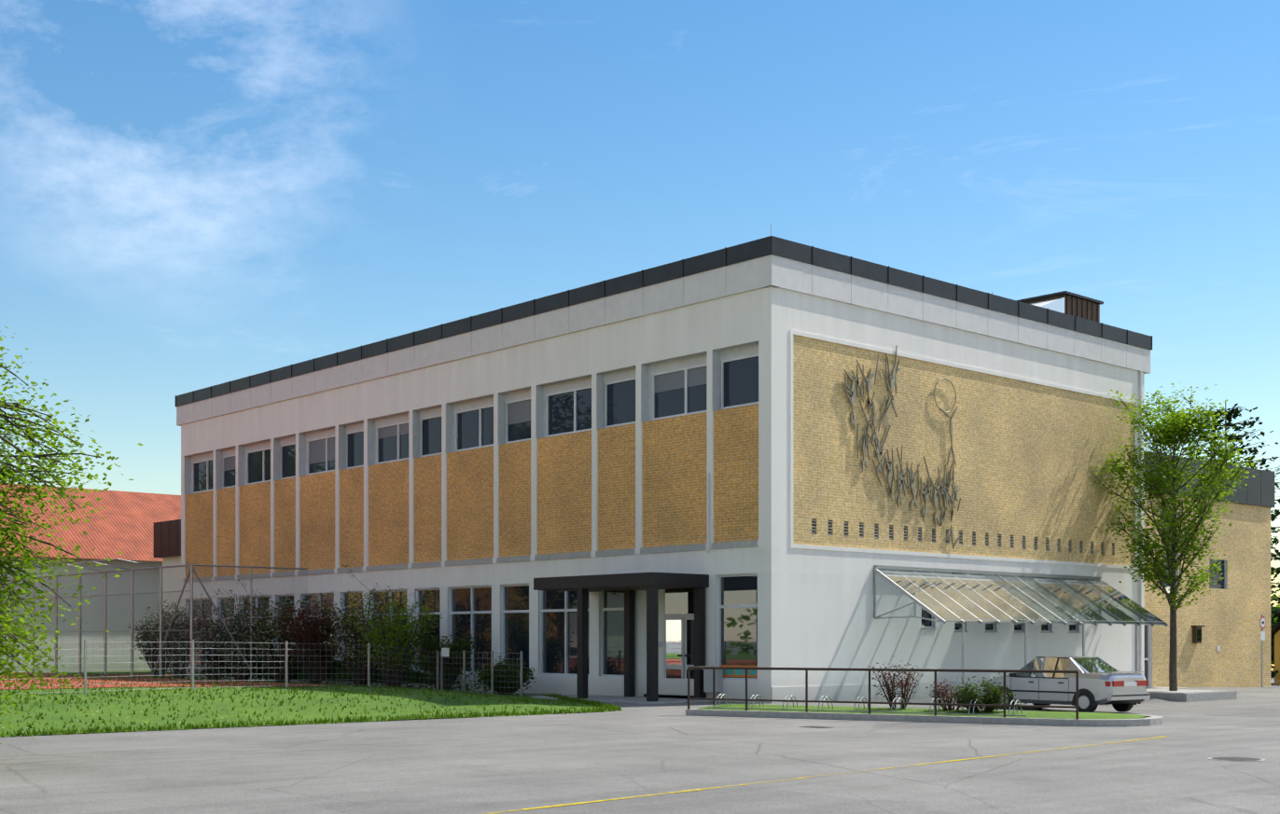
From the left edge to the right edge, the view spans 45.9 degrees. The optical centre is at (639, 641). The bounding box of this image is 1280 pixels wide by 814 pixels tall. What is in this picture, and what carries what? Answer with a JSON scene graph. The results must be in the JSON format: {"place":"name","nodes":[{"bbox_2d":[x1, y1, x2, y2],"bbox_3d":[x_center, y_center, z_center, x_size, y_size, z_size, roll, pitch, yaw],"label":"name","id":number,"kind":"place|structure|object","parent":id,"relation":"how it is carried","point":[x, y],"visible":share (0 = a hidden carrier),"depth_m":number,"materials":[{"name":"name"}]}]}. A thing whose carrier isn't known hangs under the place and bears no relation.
{"place":"outdoors","nodes":[
{"label":"outdoors","id":0,"kind":"place"},
{"bbox_2d":[36,671,173,675],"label":"field ground","id":1,"kind":"structure","parent":0,"point":[111,673],"depth_m":75.80,"materials":[{"name":"green soil"}]},
{"bbox_2d":[81,673,174,678],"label":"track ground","id":2,"kind":"structure","parent":0,"point":[146,674],"depth_m":72.28,"materials":[{"name":"red"}]},
{"bbox_2d":[0,674,621,737],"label":"lawn ground","id":3,"kind":"structure","parent":0,"point":[310,712],"depth_m":32.76,"materials":[{"name":"green plant"}]},
{"bbox_2d":[4,566,307,679],"bbox_3d":[-21.471,-0.668,62.797,4.600,4.000,22.050,0,0,-42],"label":"ball stop net","id":4,"kind":"object","parent":3,"relation":"on","point":[161,624],"visible":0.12,"depth_m":55.48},
{"bbox_2d":[126,601,196,678],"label":"shrub bed","id":5,"kind":"object","parent":3,"relation":"on","point":[144,646],"depth_m":61.54,"materials":[{"name":"plant"}]},
{"bbox_2d":[133,593,214,679],"bbox_3d":[-18.122,-0.137,59.544,3.108,3.521,3.367,0,0,-42],"label":"shrub bed","id":6,"kind":"object","parent":3,"relation":"on","point":[176,627],"depth_m":59.59,"materials":[{"name":"green plant"}]},
{"bbox_2d":[180,598,261,681],"bbox_3d":[-16.231,-0.008,57.980,2.964,3.285,2.878,0,0,-42],"label":"shrub bed","id":7,"kind":"object","parent":3,"relation":"on","point":[217,647],"depth_m":57.76,"materials":[{"name":"plant"}]},
{"bbox_2d":[186,580,281,681],"bbox_3d":[-14.897,-0.358,55.740,3.452,3.949,3.426,0,0,-42],"label":"shrub bed","id":8,"kind":"object","parent":3,"relation":"on","point":[244,674],"depth_m":55.51,"materials":[{"name":"green plant"}]},
{"bbox_2d":[227,592,337,683],"bbox_3d":[-12.850,-0.124,53.931,3.510,3.507,3.552,0,0,-42],"label":"shrub bed","id":9,"kind":"object","parent":3,"relation":"on","point":[265,630],"depth_m":53.73,"materials":[{"name":"green plant"}]},
{"bbox_2d":[269,599,350,684],"bbox_3d":[-11.366,0.110,52.135,2.789,3.015,3.474,0,0,-42],"label":"shrub bed","id":10,"kind":"object","parent":3,"relation":"on","point":[316,649],"depth_m":51.67,"materials":[{"name":"plant"}]},
{"bbox_2d":[164,647,530,694],"bbox_3d":[-11.971,1.236,54.315,1.770,2.177,25.796,0,0,-42],"label":"hedge bed","id":11,"kind":"object","parent":3,"relation":"on","point":[346,677],"depth_m":52.07,"materials":[{"name":"green plant"}]},
{"bbox_2d":[315,565,414,686],"bbox_3d":[-9.197,-0.439,50.396,3.409,4.138,3.957,0,0,-42],"label":"shrub bed","id":12,"kind":"object","parent":3,"relation":"on","point":[347,635],"depth_m":49.97,"materials":[{"name":"green plant"}]},
{"bbox_2d":[339,588,442,688],"bbox_3d":[-7.846,-0.034,48.081,3.626,3.289,3.348,0,0,-42],"label":"shrub bed","id":13,"kind":"object","parent":3,"relation":"on","point":[375,637],"depth_m":47.98,"materials":[{"name":"green plant"}]},
{"bbox_2d":[408,624,481,691],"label":"shrub bed","id":14,"kind":"object","parent":3,"relation":"on","point":[446,646],"depth_m":47.12,"materials":[{"name":"green plant"}]},
{"bbox_2d":[470,655,535,695],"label":"shrub bed","id":15,"kind":"object","parent":3,"relation":"on","point":[508,667],"depth_m":44.99,"materials":[{"name":"green plant"}]},
{"bbox_2d":[0,672,1279,813],"bbox_3d":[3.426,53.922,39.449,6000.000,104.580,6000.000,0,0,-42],"label":"asphalt ground","id":16,"kind":"structure","parent":0,"point":[504,765],"depth_m":19.71,"materials":[{"name":"grey asphalt"}]},
{"bbox_2d":[0,325,143,744],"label":"tree","id":17,"kind":"object","parent":16,"relation":"on","point":[6,625],"depth_m":20.75,"materials":[{"name":"green plant"}]},
{"bbox_2d":[0,483,180,672],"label":"building","id":18,"kind":"structure","parent":16,"relation":"on","point":[129,521],"depth_m":79.22,"materials":[{"name":"white paint"}]},
{"bbox_2d":[7,558,307,680],"bbox_3d":[-23.111,-0.653,60.562,22.606,4.570,5.601,0,0,36],"label":"metal frame","id":19,"kind":"object","parent":16,"relation":"on","point":[160,592],"visible":0.69,"depth_m":56.09,"materials":[{"name":"metal"}]},
{"bbox_2d":[153,519,180,672],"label":"building wing","id":20,"kind":"structure","parent":16,"relation":"on","point":[167,542],"depth_m":76.58,"materials":[{"name":"white paint"}]},
{"bbox_2d":[0,672,350,689],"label":"running track","id":21,"kind":"structure","parent":16,"relation":"on","point":[141,683],"depth_m":45.82,"materials":[{"name":"red rubber"}]},
{"bbox_2d":[2,640,443,695],"bbox_3d":[-13.227,0.802,36.057,0.061,1.674,25.608,0,0,34],"label":"fence","id":22,"kind":"object","parent":16,"relation":"on","point":[192,668],"visible":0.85,"depth_m":40.16,"materials":[{"name":"metal"}]},
{"bbox_2d":[436,650,522,696],"bbox_3d":[-4.820,0.963,45.019,0.050,1.346,4.250,0,0,-42],"label":"fence","id":23,"kind":"object","parent":16,"relation":"on","point":[464,680],"visible":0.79,"depth_m":44.84,"materials":[{"name":"metal"}]},
{"bbox_2d":[531,572,719,704],"bbox_3d":[-0.733,-0.063,42.086,2.598,3.490,5.700,0,0,-42],"label":"entrance canopy","id":24,"kind":"object","parent":16,"relation":"on","point":[651,584],"visible":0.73,"depth_m":41.09,"materials":[{"name":"metal"}]},
{"bbox_2d":[175,236,1152,703],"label":"hall building","id":25,"kind":"structure","parent":16,"relation":"on","point":[478,473],"depth_m":45.64,"materials":[{"name":"white paint"}]},
{"bbox_2d":[441,224,992,693],"bbox_3d":[-1.854,-5.028,52.986,15.212,12.820,27.048,0,0,-42],"label":"entrance clutter","id":26,"kind":"object","parent":25,"relation":"on","point":[708,676],"visible":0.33,"depth_m":40.67,"materials":[{"name":"orange"}]},
{"bbox_2d":[841,345,960,549],"bbox_3d":[7.509,-5.557,43.117,5.441,5.679,0.070,0,0,-42],"label":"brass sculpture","id":27,"kind":"object","parent":25,"relation":"attached to","point":[900,476],"visible":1,"depth_m":42.78,"materials":[{"name":"grey metal"}]},
{"bbox_2d":[873,565,1168,707],"bbox_3d":[11.719,-0.122,45.343,11.860,3.991,2.444,0,0,-42],"label":"canopy frame","id":28,"kind":"object","parent":25,"relation":"attached to","point":[908,594],"visible":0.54,"depth_m":43.25,"materials":[{"name":"grey metal"}]},
{"bbox_2d":[877,569,1166,624],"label":"glass canopy panes","id":29,"kind":"object","parent":28,"relation":"attached to","point":[938,595],"visible":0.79,"depth_m":44.79,"materials":[{"name":"clear glass"}]},
{"bbox_2d":[1016,291,1103,322],"bbox_3d":[13.557,-10.883,51.643,4.200,1.630,2.600,0,0,-42],"label":"rooftop structure","id":30,"kind":"object","parent":25,"relation":"on","point":[1077,305],"visible":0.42,"depth_m":51.11,"materials":[{"name":"metal"}]},
{"bbox_2d":[482,737,1166,813],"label":"yellow line marking","id":31,"kind":"object","parent":16,"relation":"on","point":[771,782],"visible":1,"depth_m":16.45,"materials":[{"name":"paint"}]},
{"bbox_2d":[687,666,1078,720],"bbox_3d":[5.024,1.109,31.611,8.521,1.087,1.250,0,0,30],"label":"railing","id":32,"kind":"object","parent":16,"relation":"on","point":[806,701],"visible":0.79,"depth_m":31.04,"materials":[{"name":"metal"}]},
{"bbox_2d":[685,709,1162,726],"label":"island kerb","id":33,"kind":"structure","parent":16,"relation":"on","point":[1150,720],"depth_m":30.27,"materials":[{"name":"concrete"}]},
{"bbox_2d":[695,704,1147,719],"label":"island grass","id":34,"kind":"structure","parent":33,"relation":"on","point":[1062,715],"depth_m":31.04,"materials":[{"name":"green plant"}]},
{"bbox_2d":[707,694,1026,716],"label":"bike rack hoops","id":35,"kind":"object","parent":34,"relation":"on","point":[896,712],"visible":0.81,"depth_m":31.59,"materials":[{"name":"metal"}]},
{"bbox_2d":[925,679,966,710],"bbox_3d":[6.425,1.157,31.449,1.222,0.801,0.906,0,0,-42],"label":"red shrub","id":36,"kind":"object","parent":34,"relation":"on","point":[944,696],"depth_m":31.39,"materials":[{"name":"red plant"}]},
{"bbox_2d":[946,673,1015,713],"bbox_3d":[6.926,1.127,30.919,1.308,0.950,1.346,0,0,-42],"label":"green shrub","id":37,"kind":"object","parent":34,"relation":"on","point":[980,698],"depth_m":30.73,"materials":[{"name":"green plant"}]},
{"bbox_2d":[799,726,1265,761],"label":"manhole covers","id":38,"kind":"object","parent":16,"relation":"on","point":[1235,759],"visible":1,"depth_m":20.85,"materials":[{"name":"metal"}]},
{"bbox_2d":[979,655,1149,712],"bbox_3d":[11.465,1.147,41.076,2.204,1.495,4.588,0,0,-42],"label":"silver saloon car","id":39,"kind":"object","parent":16,"relation":"on","point":[1101,682],"visible":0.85,"depth_m":39.97,"materials":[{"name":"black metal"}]},
{"bbox_2d":[1146,689,1237,702],"bbox_3d":[17.383,1.802,49.445,3.300,0.340,2.800,0,0,-42],"label":"kerb","id":40,"kind":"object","parent":16,"relation":"on","point":[1184,696],"visible":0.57,"depth_m":48.15,"materials":[{"name":"concrete"}]},
{"bbox_2d":[1089,382,1258,691],"bbox_3d":[17.456,-3.392,49.579,5.380,10.469,5.082,0,0,-42],"label":"lime tree","id":41,"kind":"object","parent":40,"relation":"in","point":[1183,417],"depth_m":48.88,"materials":[{"name":"green plant"}]},
{"bbox_2d":[1144,451,1274,689],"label":"annex building","id":42,"kind":"structure","parent":16,"relation":"on","point":[1218,641],"depth_m":57.19,"materials":[{"name":"yellow brick"}]},
{"bbox_2d":[1178,401,1279,679],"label":"tree","id":43,"kind":"object","parent":16,"relation":"on","point":[1231,414],"depth_m":73.51,"materials":[{"name":"green plant"}]},
{"bbox_2d":[1259,614,1266,688],"bbox_3d":[23.360,0.385,56.769,0.480,2.750,0.073,0,0,-42],"label":"no vehicles sign","id":44,"kind":"object","parent":16,"relation":"on","point":[1262,622],"visible":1,"depth_m":56.75,"materials":[{"name":"metal"}]},
{"bbox_2d":[1270,622,1279,685],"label":"ochre house","id":45,"kind":"structure","parent":16,"relation":"on","point":[1275,632],"depth_m":68.75,"materials":[{"name":"paint"}]},
{"bbox_2d":[1270,565,1279,667],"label":"tree belt","id":46,"kind":"object","parent":16,"relation":"on","point":[1277,609],"depth_m":137.94,"materials":[{"name":"green plant"}]},
{"bbox_2d":[0,0,1279,671],"label":"sky","id":47,"kind":"structure","parent":0,"point":[195,195],"materials":[{"name":"blue"}]},
{"bbox_2d":[867,655,923,709],"bbox_3d":[5.539,0.903,32.124,1.448,1.177,1.191,0,0,-42],"label":"island shrub","id":48,"kind":"object","parent":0,"point":[891,698],"depth_m":32.06,"materials":[{"name":"red plant"}]},
{"bbox_2d":[1270,597,1279,684],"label":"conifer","id":49,"kind":"object","parent":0,"point":[1273,674],"depth_m":70.15,"materials":[{"name":"green plant"}]}
]}

